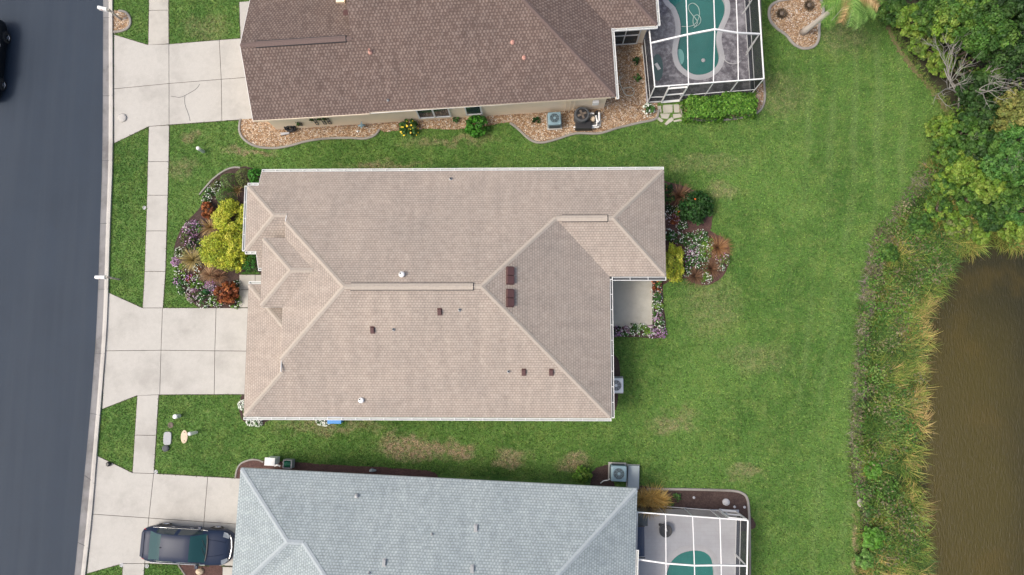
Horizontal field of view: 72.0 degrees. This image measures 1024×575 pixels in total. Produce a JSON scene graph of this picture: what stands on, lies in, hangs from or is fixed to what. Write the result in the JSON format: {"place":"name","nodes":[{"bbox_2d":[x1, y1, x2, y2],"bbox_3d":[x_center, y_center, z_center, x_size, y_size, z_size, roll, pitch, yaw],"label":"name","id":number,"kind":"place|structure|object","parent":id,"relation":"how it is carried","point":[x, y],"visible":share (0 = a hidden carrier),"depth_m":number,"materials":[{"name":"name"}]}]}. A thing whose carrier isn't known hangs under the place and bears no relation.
{"place":"outdoors","nodes":[
{"label":"outdoors","id":0,"kind":"place"},
{"bbox_2d":[0,0,102,574],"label":"street","id":1,"kind":"structure","parent":0,"point":[51,120],"depth_m":40.01,"materials":[{"name":"grey asphalt"}]},
{"bbox_2d":[0,20,10,96],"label":"parked car","id":2,"kind":"object","parent":1,"relation":"on","point":[5,38],"visible":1,"depth_m":40.86,"materials":[{"name":"black paint"}]},
{"bbox_2d":[75,0,108,574],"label":"gutter pan","id":3,"kind":"object","parent":1,"relation":"on","point":[86,486],"visible":0.99,"depth_m":39.77,"materials":[{"name":"concrete"}]},
{"bbox_2d":[133,395,158,472],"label":"pavement","id":4,"kind":"structure","parent":0,"point":[145,428],"depth_m":38.92,"materials":[{"name":"concrete"}]},
{"bbox_2d":[142,125,169,307],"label":"pavement","id":5,"kind":"structure","parent":0,"point":[157,202],"depth_m":40.13,"materials":[{"name":"concrete"}]},
{"bbox_2d":[148,0,168,44],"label":"pavement","id":6,"kind":"structure","parent":0,"point":[158,26],"depth_m":41.29,"materials":[{"name":"concrete"}]},
{"bbox_2d":[86,456,239,573],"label":"driveway","id":7,"kind":"structure","parent":0,"point":[120,493],"depth_m":38.50,"materials":[{"name":"concrete"}]},
{"bbox_2d":[139,523,234,568],"bbox_3d":[-17.340,13.738,37.539,4.940,1.500,2.200,3,84,2],"label":"parked car","id":8,"kind":"object","parent":7,"relation":"on","point":[168,543],"visible":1,"depth_m":37.19,"materials":[{"name":"blue paint"}]},
{"bbox_2d":[102,293,247,408],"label":"driveway","id":9,"kind":"structure","parent":0,"point":[129,374],"depth_m":39.33,"materials":[{"name":"concrete"}]},
{"bbox_2d":[122,564,231,574],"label":"pavement","id":10,"kind":"structure","parent":0,"point":[133,569],"depth_m":38.20,"materials":[{"name":"concrete"}]},
{"bbox_2d":[114,1,251,143],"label":"driveway","id":11,"kind":"structure","parent":0,"point":[143,66],"depth_m":40.89,"materials":[{"name":"concrete"}]},
{"bbox_2d":[178,244,203,274],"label":"fountain grass","id":12,"kind":"object","parent":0,"point":[191,259],"depth_m":39.55,"materials":[{"name":"beige plant"}]},
{"bbox_2d":[76,0,945,574],"bbox_3d":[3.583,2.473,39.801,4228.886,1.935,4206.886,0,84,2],"label":"lawn","id":13,"kind":"structure","parent":0,"point":[626,356],"depth_m":38.89,"materials":[{"name":"green plant"}]},
{"bbox_2d":[81,0,113,574],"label":"kerb","id":14,"kind":"structure","parent":13,"relation":"on","point":[104,335],"depth_m":39.69,"materials":[{"name":"concrete"}]},
{"bbox_2d":[113,10,128,33],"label":"gravel bed","id":15,"kind":"object","parent":13,"relation":"on","point":[122,23],"visible":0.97,"depth_m":41.37,"materials":[{"name":"beige gravel"}]},
{"bbox_2d":[180,565,222,574],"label":"mulch bed","id":16,"kind":"object","parent":13,"relation":"on","point":[208,570],"visible":0.73,"depth_m":38.11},
{"bbox_2d":[173,166,260,307],"bbox_3d":[-16.411,-2.837,39.952,5.528,0.070,8.235,0,84,2],"label":"mulch bed","id":17,"kind":"object","parent":13,"relation":"on","point":[230,275],"visible":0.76,"depth_m":39.94,"materials":[{"name":"brown wood"}]},
{"bbox_2d":[197,231,246,271],"bbox_3d":[-16.067,-2.067,39.094,2.962,1.570,2.418,0,84,2],"label":"variegated shrub","id":18,"kind":"object","parent":17,"relation":"on","point":[211,243],"visible":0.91,"depth_m":38.76,"materials":[{"name":"yellow plant"}]},
{"bbox_2d":[213,281,238,305],"bbox_3d":[-15.854,0.304,39.188,1.502,0.898,1.403,0,84,2],"label":"croton","id":19,"kind":"object","parent":17,"relation":"on","point":[224,294],"visible":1,"depth_m":38.98,"materials":[{"name":"orange plant"}]},
{"bbox_2d":[210,198,243,235],"bbox_3d":[-15.717,-3.874,39.338,2.226,1.422,2.308,0,84,2],"label":"variegated shrub","id":20,"kind":"object","parent":17,"relation":"on","point":[221,215],"visible":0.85,"depth_m":39.02,"materials":[{"name":"yellow plant"}]},
{"bbox_2d":[224,236,251,273],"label":"variegated shrub","id":21,"kind":"object","parent":17,"relation":"on","point":[231,262],"visible":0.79,"depth_m":38.76,"materials":[{"name":"yellow plant"}]},
{"bbox_2d":[239,275,260,306],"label":"entry walk","id":22,"kind":"structure","parent":13,"relation":"on","point":[244,281],"depth_m":39.60,"materials":[{"name":"concrete"}]},
{"bbox_2d":[238,119,379,148],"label":"concrete edging","id":23,"kind":"object","parent":13,"relation":"on","point":[304,141],"visible":1,"depth_m":40.28,"materials":[{"name":"grey concrete"}]},
{"bbox_2d":[236,460,438,478],"bbox_3d":[-9.383,10.282,38.450,11.610,0.070,1.770,0,84,2],"label":"mulch bed","id":24,"kind":"object","parent":13,"relation":"on","point":[303,466],"visible":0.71,"depth_m":38.45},
{"bbox_2d":[232,467,638,574],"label":"house","id":25,"kind":"structure","parent":13,"relation":"on","point":[294,522],"depth_m":34.59,"materials":[{"name":"grey"}]},
{"bbox_2d":[241,40,657,146],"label":"gravel bed","id":26,"kind":"object","parent":13,"relation":"on","point":[623,109],"visible":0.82,"depth_m":40.20,"materials":[{"name":"beige gravel"}]},
{"bbox_2d":[398,118,418,135],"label":"flowering shrub","id":27,"kind":"object","parent":26,"relation":"on","point":[411,127],"visible":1,"depth_m":39.71,"materials":[{"name":"green plant"}]},
{"bbox_2d":[546,112,561,129],"bbox_3d":[2.385,-9.416,39.670,0.858,0.815,0.858,-3,84,1],"label":"air conditioner","id":28,"kind":"object","parent":26,"relation":"on","point":[554,120],"visible":1,"depth_m":39.33,"materials":[{"name":"metal"}]},
{"bbox_2d":[574,107,591,130],"bbox_3d":[3.973,-9.479,39.615,1.010,0.820,1.157,0,84,2],"label":"pool heater","id":29,"kind":"object","parent":26,"relation":"on","point":[581,118],"visible":1,"depth_m":39.29,"materials":[{"name":"black metal"}]},
{"bbox_2d":[240,0,659,129],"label":"house","id":30,"kind":"structure","parent":13,"relation":"on","point":[344,62],"depth_m":36.98,"materials":[{"name":"brown"}]},
{"bbox_2d":[416,109,451,118],"bbox_3d":[-4.355,-9.715,39.046,1.850,1.530,0.140,-3,84,1],"label":"window","id":31,"kind":"structure","parent":30,"relation":"in","point":[436,113],"depth_m":39.22,"materials":[{"name":"white glass"}]},
{"bbox_2d":[612,30,640,45],"bbox_3d":[6.283,-14.026,39.169,1.653,2.325,0.091,-3,84,1],"label":"sliding door","id":32,"kind":"structure","parent":30,"relation":"in","point":[623,37],"depth_m":39.47,"materials":[{"name":"black glass"}]},
{"bbox_2d":[242,167,665,420],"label":"house","id":33,"kind":"structure","parent":13,"relation":"on","point":[481,294],"depth_m":35.40,"materials":[{"name":"beige"}]},
{"bbox_2d":[464,115,489,137],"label":"shrub","id":34,"kind":"object","parent":13,"relation":"on","point":[469,127],"visible":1,"depth_m":39.50,"materials":[{"name":"green plant"}]},
{"bbox_2d":[572,465,592,484],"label":"shrub","id":35,"kind":"object","parent":13,"relation":"on","point":[580,474],"visible":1,"depth_m":37.58,"materials":[{"name":"green plant"}]},
{"bbox_2d":[509,109,659,143],"bbox_3d":[4.168,-9.063,39.980,8.567,0.140,1.423,-5,84,1],"label":"concrete edging","id":36,"kind":"object","parent":13,"relation":"on","point":[578,133],"visible":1,"depth_m":39.89,"materials":[{"name":"grey concrete"}]},
{"bbox_2d":[590,465,614,486],"bbox_3d":[4.889,10.518,38.038,1.347,0.070,1.900,0,84,2],"label":"mulch bed","id":37,"kind":"object","parent":13,"relation":"on","point":[600,473],"visible":0.5,"depth_m":38.03,"materials":[{"name":"brown wood"}]},
{"bbox_2d":[608,462,626,481],"bbox_3d":[5.656,9.875,37.603,0.951,0.915,0.951,2,84,2],"label":"air conditioner","id":38,"kind":"object","parent":13,"relation":"on","point":[617,471],"visible":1,"depth_m":37.21,"materials":[{"name":"metal"}]},
{"bbox_2d":[626,464,639,489],"bbox_3d":[6.510,10.188,37.873,0.700,0.300,1.320,2,84,2],"label":"equipment pad","id":39,"kind":"object","parent":13,"relation":"on","point":[632,478],"visible":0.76,"depth_m":37.74,"materials":[{"name":"concrete"}]},
{"bbox_2d":[615,281,665,338],"bbox_3d":[7.413,1.690,38.848,2.657,0.070,4.341,45,87,5],"label":"flower bed","id":40,"kind":"object","parent":13,"relation":"on","point":[653,324],"visible":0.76,"depth_m":38.78,"materials":[{"name":"plant"}]},
{"bbox_2d":[635,509,738,574],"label":"pool deck","id":41,"kind":"structure","parent":13,"relation":"on","point":[706,532],"depth_m":37.56,"materials":[{"name":"grey concrete"}]},
{"bbox_2d":[661,545,719,574],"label":"swimming pool","id":42,"kind":"structure","parent":41,"relation":"in","point":[703,555],"depth_m":37.53,"materials":[{"name":"liquid"}]},
{"bbox_2d":[636,504,748,574],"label":"screen enclosure","id":43,"kind":"object","parent":41,"relation":"on","point":[741,552],"visible":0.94,"depth_m":36.19,"materials":[{"name":"white metal"}]},
{"bbox_2d":[662,180,729,284],"bbox_3d":[9.509,-3.133,39.276,5.133,0.070,6.429,0,84,2],"label":"mulch bed","id":44,"kind":"object","parent":13,"relation":"on","point":[706,225],"visible":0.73,"depth_m":39.20,"materials":[{"name":"brown wood"}]},
{"bbox_2d":[666,242,684,282],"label":"variegated shrub","id":45,"kind":"object","parent":44,"relation":"on","point":[678,270],"visible":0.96,"depth_m":38.24,"materials":[{"name":"yellow plant"}]},
{"bbox_2d":[678,190,713,225],"bbox_3d":[10.106,-4.416,38.766,2.052,1.267,2.048,0,84,2],"label":"shrub","id":46,"kind":"object","parent":44,"relation":"on","point":[705,204],"visible":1,"depth_m":38.52,"materials":[{"name":"green plant"}]},
{"bbox_2d":[637,486,755,528],"bbox_3d":[9.419,12.060,37.760,7.183,0.070,2.801,0,84,2],"label":"mulch bed","id":47,"kind":"object","parent":13,"relation":"on","point":[707,499],"visible":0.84,"depth_m":37.76,"materials":[{"name":"brown wood"}]},
{"bbox_2d":[643,0,753,102],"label":"pool deck","id":48,"kind":"structure","parent":13,"relation":"on","point":[672,74],"depth_m":40.21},
{"bbox_2d":[663,0,729,79],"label":"swimming pool","id":49,"kind":"structure","parent":48,"relation":"in","point":[700,52],"depth_m":40.40,"materials":[{"name":"liquid"}]},
{"bbox_2d":[642,0,763,102],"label":"screen enclosure","id":50,"kind":"object","parent":48,"relation":"on","point":[679,92],"visible":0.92,"depth_m":38.54,"materials":[{"name":"white metal"}]},
{"bbox_2d":[647,488,750,574],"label":"concrete edging","id":51,"kind":"object","parent":13,"relation":"on","point":[749,514],"visible":0.97,"depth_m":37.69,"materials":[{"name":"grey concrete"}]},
{"bbox_2d":[679,83,763,120],"bbox_3d":[12.040,-10.152,39.908,5.001,0.070,1.729,-15,84,0],"label":"gravel bed","id":52,"kind":"object","parent":13,"relation":"on","point":[760,94],"visible":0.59,"depth_m":39.88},
{"bbox_2d":[680,94,724,124],"bbox_3d":[10.691,-10.040,39.377,2.515,1.214,1.628,0,84,2],"label":"clipped hedge","id":53,"kind":"object","parent":52,"relation":"on","point":[705,102],"visible":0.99,"depth_m":38.99,"materials":[{"name":"green plant"}]},
{"bbox_2d":[714,91,757,119],"bbox_3d":[12.598,-10.186,39.338,2.457,1.213,1.593,0,84,2],"label":"clipped hedge","id":54,"kind":"object","parent":52,"relation":"on","point":[744,106],"visible":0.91,"depth_m":38.96,"materials":[{"name":"green plant"}]},
{"bbox_2d":[680,0,765,121],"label":"concrete edging","id":55,"kind":"object","parent":13,"relation":"on","point":[763,103],"visible":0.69,"depth_m":39.82,"materials":[{"name":"grey concrete"}]},
{"bbox_2d":[770,0,821,46],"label":"gravel island","id":56,"kind":"structure","parent":13,"relation":"on","point":[796,20],"depth_m":40.27,"materials":[{"name":"beige gravel"}]},
{"bbox_2d":[767,0,824,49],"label":"concrete edging","id":57,"kind":"object","parent":13,"relation":"on","point":[787,35],"visible":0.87,"depth_m":40.15,"materials":[{"name":"grey concrete"}]},
{"bbox_2d":[799,0,880,35],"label":"palm tree","id":58,"kind":"object","parent":13,"relation":"on","point":[857,7],"visible":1,"depth_m":36.14,"materials":[{"name":"green plant"}]},
{"bbox_2d":[877,0,911,26],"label":"wild shrub","id":59,"kind":"object","parent":13,"relation":"on","point":[895,7],"visible":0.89,"depth_m":39.08,"materials":[{"name":"green plant"}]},
{"bbox_2d":[846,0,956,574],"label":"verge grass","id":60,"kind":"structure","parent":13,"relation":"on","point":[874,249],"depth_m":38.72,"materials":[{"name":"green plant"}]},
{"bbox_2d":[879,1,949,114],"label":"worn path","id":61,"kind":"structure","parent":13,"relation":"on","point":[907,58],"depth_m":39.83,"materials":[{"name":"brown soil"}]},
{"bbox_2d":[924,113,959,140],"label":"wild shrub","id":62,"kind":"object","parent":13,"relation":"on","point":[943,120],"visible":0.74,"depth_m":37.83,"materials":[{"name":"green plant"}]},
{"bbox_2d":[610,277,651,326],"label":"patio","id":63,"kind":"structure","parent":0,"point":[632,302],"depth_m":38.89,"materials":[{"name":"concrete"}]},
{"bbox_2d":[702,234,732,260],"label":"fountain grass","id":64,"kind":"object","parent":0,"point":[719,247],"depth_m":38.82,"materials":[{"name":"brown plant"}]},
{"bbox_2d":[849,17,1023,574],"bbox_3d":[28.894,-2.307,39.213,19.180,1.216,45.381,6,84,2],"label":"pond bank","id":65,"kind":"structure","parent":0,"point":[938,80],"depth_m":39.60,"materials":[{"name":"green plant"}]},
{"bbox_2d":[854,548,874,569],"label":"wild shrub","id":66,"kind":"object","parent":65,"relation":"on","point":[862,562],"visible":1,"depth_m":36.72,"materials":[{"name":"green plant"}]},
{"bbox_2d":[863,460,881,479],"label":"wild shrub","id":67,"kind":"object","parent":65,"relation":"on","point":[871,474],"visible":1,"depth_m":37.16,"materials":[{"name":"green plant"}]},
{"bbox_2d":[862,525,886,550],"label":"wild shrub","id":68,"kind":"object","parent":65,"relation":"on","point":[874,537],"visible":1,"depth_m":36.71,"materials":[{"name":"green plant"}]},
{"bbox_2d":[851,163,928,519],"bbox_3d":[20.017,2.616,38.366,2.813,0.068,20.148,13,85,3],"label":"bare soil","id":69,"kind":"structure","parent":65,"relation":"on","point":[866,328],"depth_m":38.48,"materials":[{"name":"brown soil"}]},
{"bbox_2d":[846,160,933,526],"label":"dead stalks","id":70,"kind":"object","parent":69,"relation":"on","point":[870,295],"visible":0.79,"depth_m":38.41,"materials":[{"name":"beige plant"}]},
{"bbox_2d":[881,243,900,261],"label":"wild shrub","id":71,"kind":"object","parent":65,"relation":"on","point":[891,252],"visible":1,"depth_m":38.20,"materials":[{"name":"green plant"}]},
{"bbox_2d":[895,1,929,37],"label":"wild shrub","id":72,"kind":"object","parent":65,"relation":"on","point":[909,29],"visible":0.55,"depth_m":38.85,"materials":[{"name":"green plant"}]},
{"bbox_2d":[907,212,933,234],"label":"wild shrub","id":73,"kind":"object","parent":65,"relation":"on","point":[914,222],"visible":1,"depth_m":38.17,"materials":[{"name":"green plant"}]},
{"bbox_2d":[907,31,943,60],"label":"wild shrub","id":74,"kind":"object","parent":65,"relation":"on","point":[920,51],"visible":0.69,"depth_m":38.92,"materials":[{"name":"green plant"}]},
{"bbox_2d":[911,0,949,37],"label":"broadleaf tree","id":75,"kind":"object","parent":65,"relation":"on","point":[920,15],"visible":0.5,"depth_m":38.14,"materials":[{"name":"green plant"}]},
{"bbox_2d":[846,155,1023,574],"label":"marsh weeds","id":76,"kind":"object","parent":65,"relation":"on","point":[864,486],"visible":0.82,"depth_m":37.88,"materials":[{"name":"green plant"}]},
{"bbox_2d":[924,195,953,221],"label":"wild shrub","id":77,"kind":"object","parent":65,"relation":"on","point":[945,206],"visible":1,"depth_m":38.21,"materials":[{"name":"green plant"}]},
{"bbox_2d":[926,50,955,77],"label":"wild shrub","id":78,"kind":"object","parent":65,"relation":"on","point":[940,65],"visible":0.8,"depth_m":38.76,"materials":[{"name":"green plant"}]},
{"bbox_2d":[931,170,962,195],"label":"wild shrub","id":79,"kind":"object","parent":65,"relation":"on","point":[950,187],"visible":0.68,"depth_m":38.14,"materials":[{"name":"green plant"}]},
{"bbox_2d":[929,130,966,166],"bbox_3d":[23.479,-7.448,38.255,2.029,2.343,2.141,0,84,2],"label":"wild shrub","id":80,"kind":"object","parent":65,"relation":"on","point":[948,155],"visible":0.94,"depth_m":37.48,"materials":[{"name":"green plant"}]},
{"bbox_2d":[927,0,986,48],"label":"broadleaf tree","id":81,"kind":"object","parent":65,"relation":"on","point":[941,16],"visible":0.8,"depth_m":36.83,"materials":[{"name":"green plant"}]},
{"bbox_2d":[942,209,973,238],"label":"wild shrub","id":82,"kind":"object","parent":65,"relation":"on","point":[955,228],"visible":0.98,"depth_m":38.21,"materials":[{"name":"green plant"}]},
{"bbox_2d":[945,153,983,183],"bbox_3d":[24.221,-6.377,38.139,1.976,2.309,1.819,0,84,2],"label":"wild shrub","id":83,"kind":"object","parent":65,"relation":"on","point":[962,170],"visible":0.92,"depth_m":37.35,"materials":[{"name":"green plant"}]},
{"bbox_2d":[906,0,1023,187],"bbox_3d":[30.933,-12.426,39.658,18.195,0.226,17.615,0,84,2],"label":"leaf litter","id":84,"kind":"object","parent":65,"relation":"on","point":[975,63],"visible":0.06,"depth_m":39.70,"materials":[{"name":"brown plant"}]},
{"bbox_2d":[909,0,1023,186],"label":"undergrowth","id":85,"kind":"object","parent":65,"relation":"on","point":[959,62],"visible":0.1,"depth_m":39.12,"materials":[{"name":"green plant"}]},
{"bbox_2d":[948,115,984,148],"bbox_3d":[24.295,-8.327,38.133,1.822,2.716,1.818,-37,84,-2],"label":"broadleaf tree","id":86,"kind":"object","parent":65,"relation":"on","point":[964,126],"visible":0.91,"depth_m":37.11,"materials":[{"name":"green plant"}]},
{"bbox_2d":[953,182,985,216],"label":"wild shrub","id":87,"kind":"object","parent":65,"relation":"on","point":[967,208],"visible":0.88,"depth_m":38.00,"materials":[{"name":"green plant"}]},
{"bbox_2d":[920,31,1022,111],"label":"dead tree","id":88,"kind":"object","parent":65,"relation":"on","point":[951,80],"visible":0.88,"depth_m":36.86,"materials":[{"name":"grey wood"}]},
{"bbox_2d":[954,71,997,105],"bbox_3d":[24.991,-10.549,38.334,2.143,2.711,2.064,0,84,2],"label":"broadleaf tree","id":89,"kind":"object","parent":65,"relation":"on","point":[978,80],"visible":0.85,"depth_m":37.49,"materials":[{"name":"green plant"}]},
{"bbox_2d":[958,99,999,128],"bbox_3d":[24.826,-8.984,37.968,1.800,3.137,1.743,0,84,2],"label":"broadleaf tree","id":90,"kind":"object","parent":65,"relation":"on","point":[976,110],"visible":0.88,"depth_m":36.84,"materials":[{"name":"green plant"}]},
{"bbox_2d":[969,223,991,245],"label":"wild shrub","id":91,"kind":"object","parent":65,"relation":"on","point":[978,232],"visible":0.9,"depth_m":38.36,"materials":[{"name":"green plant"}]},
{"bbox_2d":[957,0,1005,26],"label":"broadleaf tree","id":92,"kind":"object","parent":65,"relation":"on","point":[983,4],"visible":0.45,"depth_m":36.13,"materials":[{"name":"green plant"}]},
{"bbox_2d":[963,128,1001,163],"bbox_3d":[24.911,-7.487,37.784,2.092,3.198,2.016,0,84,2],"label":"broadleaf tree","id":93,"kind":"object","parent":65,"relation":"on","point":[992,139],"visible":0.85,"depth_m":36.72,"materials":[{"name":"green plant"}]},
{"bbox_2d":[952,6,1021,61],"bbox_3d":[24.769,-13.069,37.568,2.963,4.748,2.808,0,84,2],"label":"broadleaf tree","id":94,"kind":"object","parent":65,"relation":"on","point":[982,40],"visible":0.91,"depth_m":35.87,"materials":[{"name":"green plant"}]},
{"bbox_2d":[967,171,1006,204],"bbox_3d":[25.406,-5.436,38.069,1.817,2.201,1.850,-42,85,-3],"label":"wild shrub","id":95,"kind":"object","parent":65,"relation":"on","point":[978,187],"visible":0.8,"depth_m":37.38,"materials":[{"name":"green plant"}]},
{"bbox_2d":[972,201,1007,232],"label":"wild shrub","id":96,"kind":"object","parent":65,"relation":"on","point":[987,218],"visible":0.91,"depth_m":37.95,"materials":[{"name":"green plant"}]},
{"bbox_2d":[978,143,1023,181],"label":"broadleaf tree","id":97,"kind":"object","parent":65,"relation":"on","point":[997,167],"visible":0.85,"depth_m":36.42,"materials":[{"name":"green plant"}]},
{"bbox_2d":[988,88,1023,132],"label":"broadleaf tree","id":98,"kind":"object","parent":65,"relation":"on","point":[1006,117],"visible":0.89,"depth_m":36.06,"materials":[{"name":"yellow plant"}]},
{"bbox_2d":[989,31,1023,78],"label":"broadleaf tree","id":99,"kind":"object","parent":65,"relation":"on","point":[1012,60],"visible":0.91,"depth_m":36.13,"materials":[{"name":"green plant"}]},
{"bbox_2d":[989,0,1023,35],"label":"broadleaf tree","id":100,"kind":"object","parent":65,"relation":"on","point":[1013,7],"visible":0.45,"depth_m":35.56,"materials":[{"name":"green plant"}]},
{"bbox_2d":[990,180,1023,213],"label":"wild shrub","id":101,"kind":"object","parent":65,"relation":"on","point":[1009,196],"visible":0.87,"depth_m":37.35,"materials":[{"name":"green plant"}]},
{"bbox_2d":[996,213,1023,242],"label":"wild shrub","id":102,"kind":"object","parent":65,"relation":"on","point":[1008,234],"visible":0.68,"depth_m":38.10,"materials":[{"name":"green plant"}]},
{"bbox_2d":[999,121,1023,159],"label":"broadleaf tree","id":103,"kind":"object","parent":65,"relation":"on","point":[1009,137],"visible":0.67,"depth_m":36.07,"materials":[{"name":"green plant"}]},
{"bbox_2d":[1002,156,1023,187],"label":"broadleaf tree","id":104,"kind":"object","parent":65,"relation":"on","point":[1016,180],"visible":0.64,"depth_m":36.55,"materials":[{"name":"green plant"}]},
{"bbox_2d":[1004,193,1023,225],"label":"wild shrub","id":105,"kind":"object","parent":65,"relation":"on","point":[1017,217],"visible":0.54,"depth_m":37.58,"materials":[{"name":"green plant"}]},
{"bbox_2d":[912,237,1023,574],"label":"pond water","id":106,"kind":"structure","parent":0,"point":[976,488],"depth_m":38.15,"materials":[{"name":"brown liquid"}]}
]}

